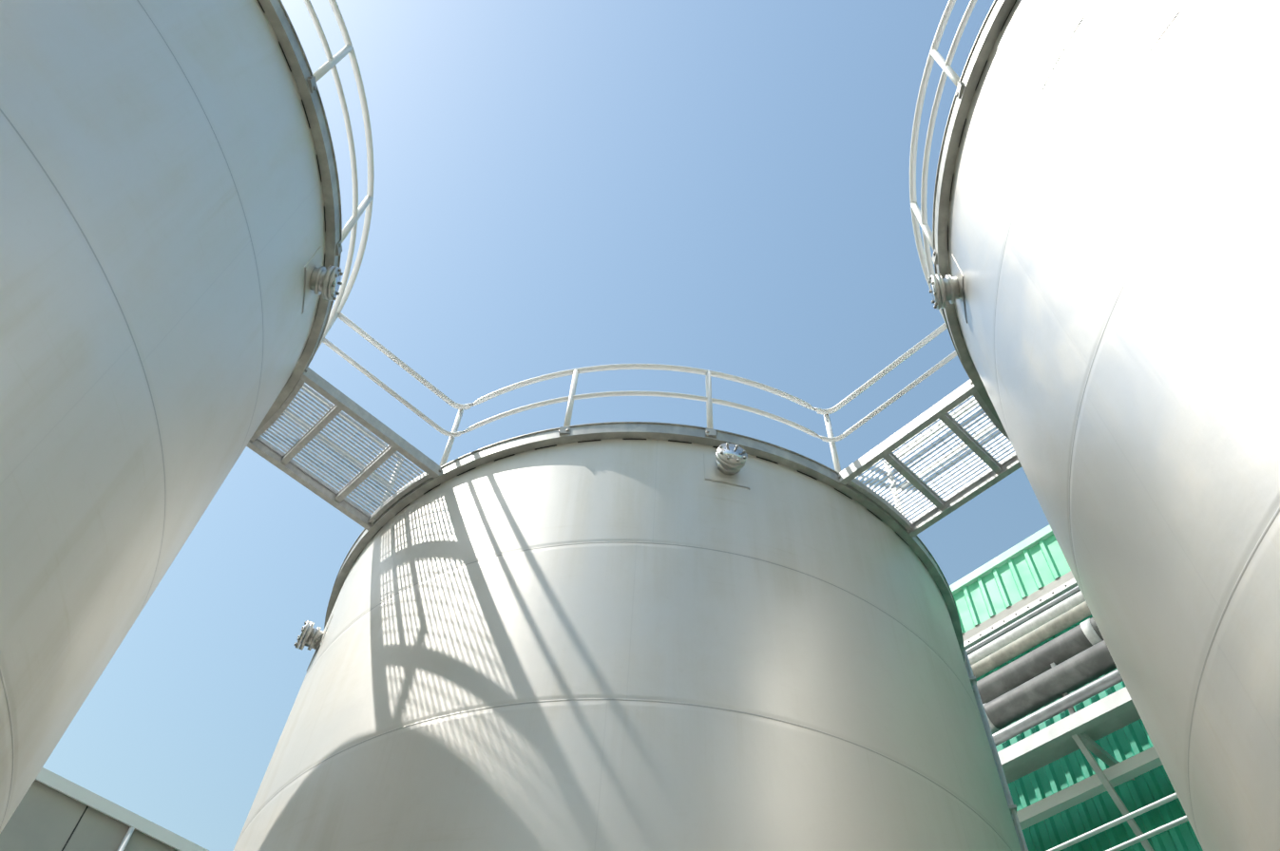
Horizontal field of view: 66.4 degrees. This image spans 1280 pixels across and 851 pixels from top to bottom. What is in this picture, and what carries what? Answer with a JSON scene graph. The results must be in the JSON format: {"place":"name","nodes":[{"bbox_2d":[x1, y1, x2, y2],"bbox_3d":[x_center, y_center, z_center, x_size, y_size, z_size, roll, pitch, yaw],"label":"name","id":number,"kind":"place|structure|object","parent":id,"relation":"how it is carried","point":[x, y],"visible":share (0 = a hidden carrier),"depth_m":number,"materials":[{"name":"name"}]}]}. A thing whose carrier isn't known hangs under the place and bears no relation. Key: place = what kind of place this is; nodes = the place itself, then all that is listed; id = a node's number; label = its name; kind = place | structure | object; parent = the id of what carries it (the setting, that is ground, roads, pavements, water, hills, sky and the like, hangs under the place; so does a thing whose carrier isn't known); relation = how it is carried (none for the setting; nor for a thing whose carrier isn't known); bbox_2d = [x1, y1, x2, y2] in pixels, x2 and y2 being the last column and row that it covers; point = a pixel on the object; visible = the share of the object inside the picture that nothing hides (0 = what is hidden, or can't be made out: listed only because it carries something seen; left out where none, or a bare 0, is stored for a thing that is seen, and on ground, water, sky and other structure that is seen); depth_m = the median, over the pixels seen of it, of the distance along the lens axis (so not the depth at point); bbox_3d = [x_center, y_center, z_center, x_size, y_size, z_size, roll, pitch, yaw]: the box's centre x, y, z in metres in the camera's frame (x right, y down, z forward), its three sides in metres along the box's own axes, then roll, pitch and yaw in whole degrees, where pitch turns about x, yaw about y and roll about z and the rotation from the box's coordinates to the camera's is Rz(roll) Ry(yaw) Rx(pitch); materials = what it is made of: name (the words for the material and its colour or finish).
{"place":"outdoors","nodes":[
{"label":"outdoors","id":0,"kind":"place"},
{"bbox_2d":[42,0,1049,850],"label":"sky","id":1,"kind":"structure","parent":0,"point":[716,185],"materials":[{"name":"blue"}]},
{"label":"ground","id":2,"kind":"structure","parent":0,"visible":0},
{"bbox_2d":[0,767,209,850],"bbox_3d":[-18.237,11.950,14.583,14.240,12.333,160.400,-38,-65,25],"label":"building","id":3,"kind":"structure","parent":2,"relation":"on","point":[54,812],"depth_m":17.82,"materials":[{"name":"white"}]},
{"bbox_2d":[0,0,343,834],"bbox_3d":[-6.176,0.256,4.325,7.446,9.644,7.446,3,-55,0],"label":"tank","id":4,"kind":"object","parent":2,"relation":"on","point":[171,274],"visible":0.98,"depth_m":5.29,"materials":[{"name":"metal"}]},
{"bbox_2d":[246,366,441,531],"bbox_3d":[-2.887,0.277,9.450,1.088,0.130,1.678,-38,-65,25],"label":"walkway","id":5,"kind":"structure","parent":4,"relation":"on","point":[287,464],"depth_m":9.45,"materials":[{"name":"metal"}]},
{"bbox_2d":[233,421,1028,850],"bbox_3d":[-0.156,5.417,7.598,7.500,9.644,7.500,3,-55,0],"label":"tank","id":6,"kind":"object","parent":2,"relation":"on","point":[631,637],"visible":1,"depth_m":7.30,"materials":[{"name":"metal"}]},
{"bbox_2d":[838,379,1021,537],"bbox_3d":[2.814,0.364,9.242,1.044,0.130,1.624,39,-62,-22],"label":"walkway","id":7,"kind":"structure","parent":6,"relation":"on","point":[996,472],"depth_m":9.25,"materials":[{"name":"metal"}]},
{"bbox_2d":[949,525,1203,850],"bbox_3d":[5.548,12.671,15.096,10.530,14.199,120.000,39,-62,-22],"label":"corrugated wall","id":8,"kind":"structure","parent":2,"relation":"on","point":[1025,572],"depth_m":13.76,"materials":[{"name":"corrugated sheet metal"},{"name":"steel"},{"name":"paint"}]},
{"bbox_2d":[963,577,1188,850],"bbox_3d":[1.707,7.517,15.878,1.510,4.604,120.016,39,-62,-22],"label":"pipe rack","id":9,"kind":"object","parent":8,"relation":"attached to","point":[1066,663],"visible":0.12,"depth_m":13.09,"materials":[{"name":"metal"}]},
{"bbox_2d":[927,0,1279,850],"bbox_3d":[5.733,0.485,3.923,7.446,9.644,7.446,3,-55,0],"label":"tank","id":10,"kind":"object","parent":2,"relation":"on","point":[1104,281],"visible":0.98,"depth_m":4.61,"materials":[{"name":"metal"}]},
{"bbox_2d":[284,0,994,533],"bbox_3d":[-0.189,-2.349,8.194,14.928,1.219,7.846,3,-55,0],"label":"railings","id":11,"kind":"object","parent":10,"relation":"on","point":[926,257],"visible":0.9,"depth_m":9.47,"materials":[{"name":"grey metal"}]}
]}

